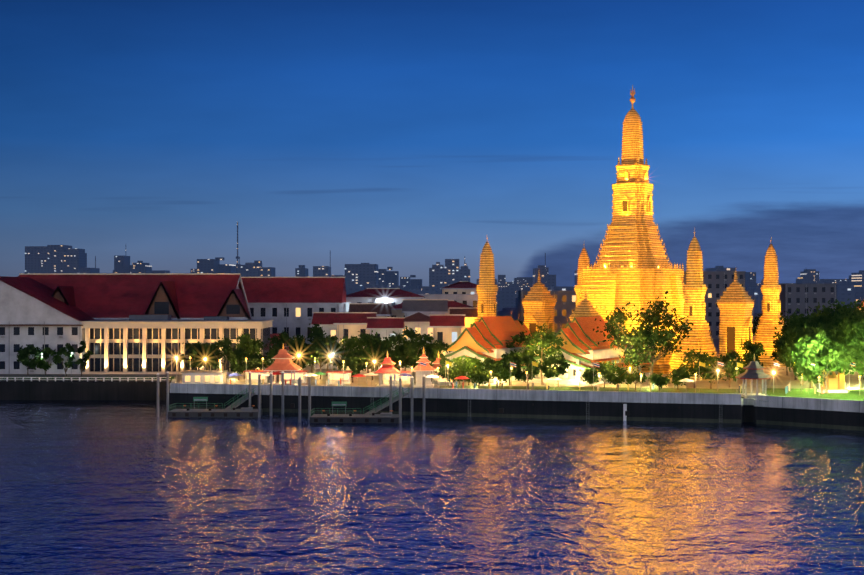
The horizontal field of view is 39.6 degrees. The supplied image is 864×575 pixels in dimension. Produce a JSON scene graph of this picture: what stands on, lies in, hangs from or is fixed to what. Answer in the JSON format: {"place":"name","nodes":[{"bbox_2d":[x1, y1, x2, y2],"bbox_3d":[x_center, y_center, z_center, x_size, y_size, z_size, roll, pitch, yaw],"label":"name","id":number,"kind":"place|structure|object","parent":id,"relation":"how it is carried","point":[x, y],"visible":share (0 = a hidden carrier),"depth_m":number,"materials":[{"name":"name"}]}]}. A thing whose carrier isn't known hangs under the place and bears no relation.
{"place":"outdoors","nodes":[
{"label":"outdoors","id":0,"kind":"place"},
{"bbox_2d":[91,381,170,381],"bbox_3d":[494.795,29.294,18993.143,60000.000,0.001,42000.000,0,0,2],"label":"ground","id":1,"kind":"structure","parent":0,"point":[129,381],"depth_m":373.97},
{"bbox_2d":[241,277,345,355],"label":"building","id":2,"kind":"structure","parent":0,"point":[289,305],"depth_m":353.28,"materials":[{"name":"grey"}]},
{"bbox_2d":[348,303,391,316],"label":"house","id":3,"kind":"structure","parent":0,"point":[382,309],"depth_m":338.02,"materials":[{"name":"grey"}]},
{"bbox_2d":[366,317,404,370],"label":"house","id":4,"kind":"structure","parent":0,"point":[384,327],"depth_m":312.47,"materials":[{"name":"grey"}]},
{"bbox_2d":[402,311,432,368],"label":"house","id":5,"kind":"structure","parent":0,"point":[418,321],"depth_m":319.79,"materials":[{"name":"grey paint"}]},
{"bbox_2d":[402,299,447,316],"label":"house","id":6,"kind":"structure","parent":0,"point":[427,307],"depth_m":335.01,"materials":[{"name":"grey"}]},
{"bbox_2d":[0,400,863,574],"bbox_3d":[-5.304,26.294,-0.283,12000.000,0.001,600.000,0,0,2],"label":"river water","id":7,"kind":"structure","parent":0,"point":[113,487],"depth_m":151.70,"materials":[{"name":"blue liquid"}]},
{"bbox_2d":[156,371,283,417],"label":"pier","id":8,"kind":"structure","parent":7,"relation":"in","point":[242,412],"depth_m":245.01,"materials":[{"name":"grey"}]},
{"bbox_2d":[298,375,424,422],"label":"pier","id":9,"kind":"structure","parent":7,"relation":"in","point":[370,416],"depth_m":234.97,"materials":[{"name":"green"}]},
{"bbox_2d":[0,298,863,398],"bbox_3d":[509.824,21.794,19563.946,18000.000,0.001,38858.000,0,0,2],"label":"ground","id":10,"kind":"structure","parent":0,"point":[781,379],"depth_m":281.21,"materials":[{"name":"grey concrete"}]},
{"bbox_2d":[0,273,273,374],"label":"navy hall","id":11,"kind":"structure","parent":10,"relation":"on","point":[134,323],"depth_m":304.24,"materials":[{"name":"red"}]},
{"bbox_2d":[270,333,311,365],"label":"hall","id":12,"kind":"structure","parent":10,"relation":"on","point":[287,347],"depth_m":328.13,"materials":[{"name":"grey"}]},
{"bbox_2d":[311,312,336,368],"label":"house","id":13,"kind":"structure","parent":10,"relation":"on","point":[326,320],"depth_m":322.49,"materials":[{"name":"grey"}]},
{"bbox_2d":[333,312,376,369],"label":"house","id":14,"kind":"structure","parent":10,"relation":"on","point":[350,324],"depth_m":318.32,"materials":[{"name":"grey paint"}]},
{"bbox_2d":[344,288,424,311],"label":"building","id":15,"kind":"structure","parent":10,"relation":"on","point":[394,296],"depth_m":365.34,"materials":[{"name":"grey"}]},
{"bbox_2d":[389,300,471,316],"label":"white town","id":16,"kind":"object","parent":10,"relation":"on","point":[396,310],"visible":0.06,"depth_m":345.19,"materials":[{"name":"grey"}]},
{"bbox_2d":[0,379,863,430],"bbox_3d":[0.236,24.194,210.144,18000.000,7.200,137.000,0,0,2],"label":"quay walls","id":17,"kind":"structure","parent":10,"relation":"on","point":[842,414],"depth_m":242.50,"materials":[{"name":"concrete"}]},
{"bbox_2d":[0,376,173,381],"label":"railing","id":18,"kind":"object","parent":17,"relation":"on","point":[103,378],"visible":0.94,"depth_m":280.76,"materials":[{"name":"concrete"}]},
{"bbox_2d":[16,291,863,392],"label":"trees","id":19,"kind":"object","parent":10,"relation":"on","point":[832,341],"visible":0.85,"depth_m":267.40,"materials":[{"name":"green plant"}]},
{"bbox_2d":[25,222,863,315],"bbox_3d":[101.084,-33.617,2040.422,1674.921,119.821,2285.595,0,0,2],"label":"skyline","id":20,"kind":"structure","parent":10,"relation":"on","point":[69,259],"depth_m":1711.41},
{"bbox_2d":[418,294,477,306],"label":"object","id":21,"kind":"object","parent":10,"relation":"on","point":[469,299],"visible":0.12,"depth_m":389.41,"materials":[{"name":"grey"}]},
{"bbox_2d":[440,281,477,293],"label":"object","id":22,"kind":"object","parent":10,"relation":"on","point":[463,287],"visible":0.02,"depth_m":449.57,"materials":[{"name":"grey"}]},
{"bbox_2d":[449,307,477,331],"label":"house","id":23,"kind":"structure","parent":10,"relation":"on","point":[471,313],"depth_m":323.59,"materials":[{"name":"yellow"}]},
{"bbox_2d":[71,353,860,394],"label":"street lamps","id":24,"kind":"object","parent":10,"relation":"on","point":[490,372],"visible":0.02,"depth_m":267.85,"materials":[{"name":"yellow"}]},
{"bbox_2d":[474,242,497,321],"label":"temple tower","id":25,"kind":"structure","parent":10,"relation":"on","point":[487,289],"depth_m":318.56,"materials":[{"name":"stone"}]},
{"bbox_2d":[434,311,539,382],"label":"temple hall","id":26,"kind":"structure","parent":10,"relation":"on","point":[482,338],"depth_m":281.75,"materials":[{"name":"orange"}]},
{"bbox_2d":[181,344,847,397],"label":"pavilions","id":27,"kind":"object","parent":10,"relation":"on","point":[283,357],"visible":0.83,"depth_m":262.33,"materials":[{"name":"red metal"}]},
{"bbox_2d":[520,272,557,338],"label":"mondop","id":28,"kind":"structure","parent":10,"relation":"on","point":[538,301],"depth_m":341.71,"materials":[{"name":"stone"}]},
{"bbox_2d":[226,360,860,393],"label":"promenade clutter","id":29,"kind":"object","parent":10,"relation":"on","point":[335,377],"visible":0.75,"depth_m":266.43,"materials":[{"name":"grey"}]},
{"bbox_2d":[518,291,576,334],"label":"building","id":30,"kind":"structure","parent":10,"relation":"on","point":[565,306],"depth_m":428.49,"materials":[{"name":"grey"}]},
{"bbox_2d":[574,244,589,305],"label":"temple tower","id":31,"kind":"structure","parent":10,"relation":"on","point":[583,258],"depth_m":367.35,"materials":[{"name":"stone"}]},
{"bbox_2d":[568,289,600,321],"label":"mondop","id":32,"kind":"structure","parent":10,"relation":"on","point":[584,308],"depth_m":302.66,"materials":[{"name":"stone"}]},
{"bbox_2d":[521,313,650,384],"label":"temple hall","id":33,"kind":"structure","parent":10,"relation":"on","point":[581,349],"depth_m":275.66,"materials":[{"name":"orange"}]},
{"bbox_2d":[576,85,718,373],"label":"prang","id":34,"kind":"structure","parent":10,"relation":"on","point":[632,266],"depth_m":321.86,"materials":[{"name":"stone"}]},
{"bbox_2d":[439,385,863,400],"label":"lawn grass","id":35,"kind":"structure","parent":10,"relation":"on","point":[852,394],"depth_m":253.86,"materials":[{"name":"green plant"}]},
{"bbox_2d":[666,229,722,379],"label":"temple tower","id":36,"kind":"structure","parent":10,"relation":"on","point":[694,288],"depth_m":286.19,"materials":[{"name":"stone"}]},
{"bbox_2d":[681,271,745,337],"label":"building","id":37,"kind":"structure","parent":10,"relation":"on","point":[716,283],"depth_m":516.53,"materials":[{"name":"grey concrete"}]},
{"bbox_2d":[717,269,753,371],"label":"mondop","id":38,"kind":"structure","parent":10,"relation":"on","point":[735,303],"depth_m":309.54,"materials":[{"name":"stone"}]},
{"bbox_2d":[752,240,785,366],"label":"temple tower","id":39,"kind":"structure","parent":10,"relation":"on","point":[770,288],"depth_m":334.46,"materials":[{"name":"stone"}]},
{"bbox_2d":[779,284,836,329],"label":"building","id":40,"kind":"structure","parent":10,"relation":"on","point":[800,297],"depth_m":515.51,"materials":[{"name":"grey concrete"}]},
{"bbox_2d":[0,0,863,286],"label":"sky","id":41,"kind":"structure","parent":0,"point":[406,136],"materials":[{"name":"blue"}]},
{"bbox_2d":[429,314,465,372],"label":"house","id":42,"kind":"structure","parent":0,"point":[447,328],"depth_m":307.61,"materials":[{"name":"grey"}]}
]}

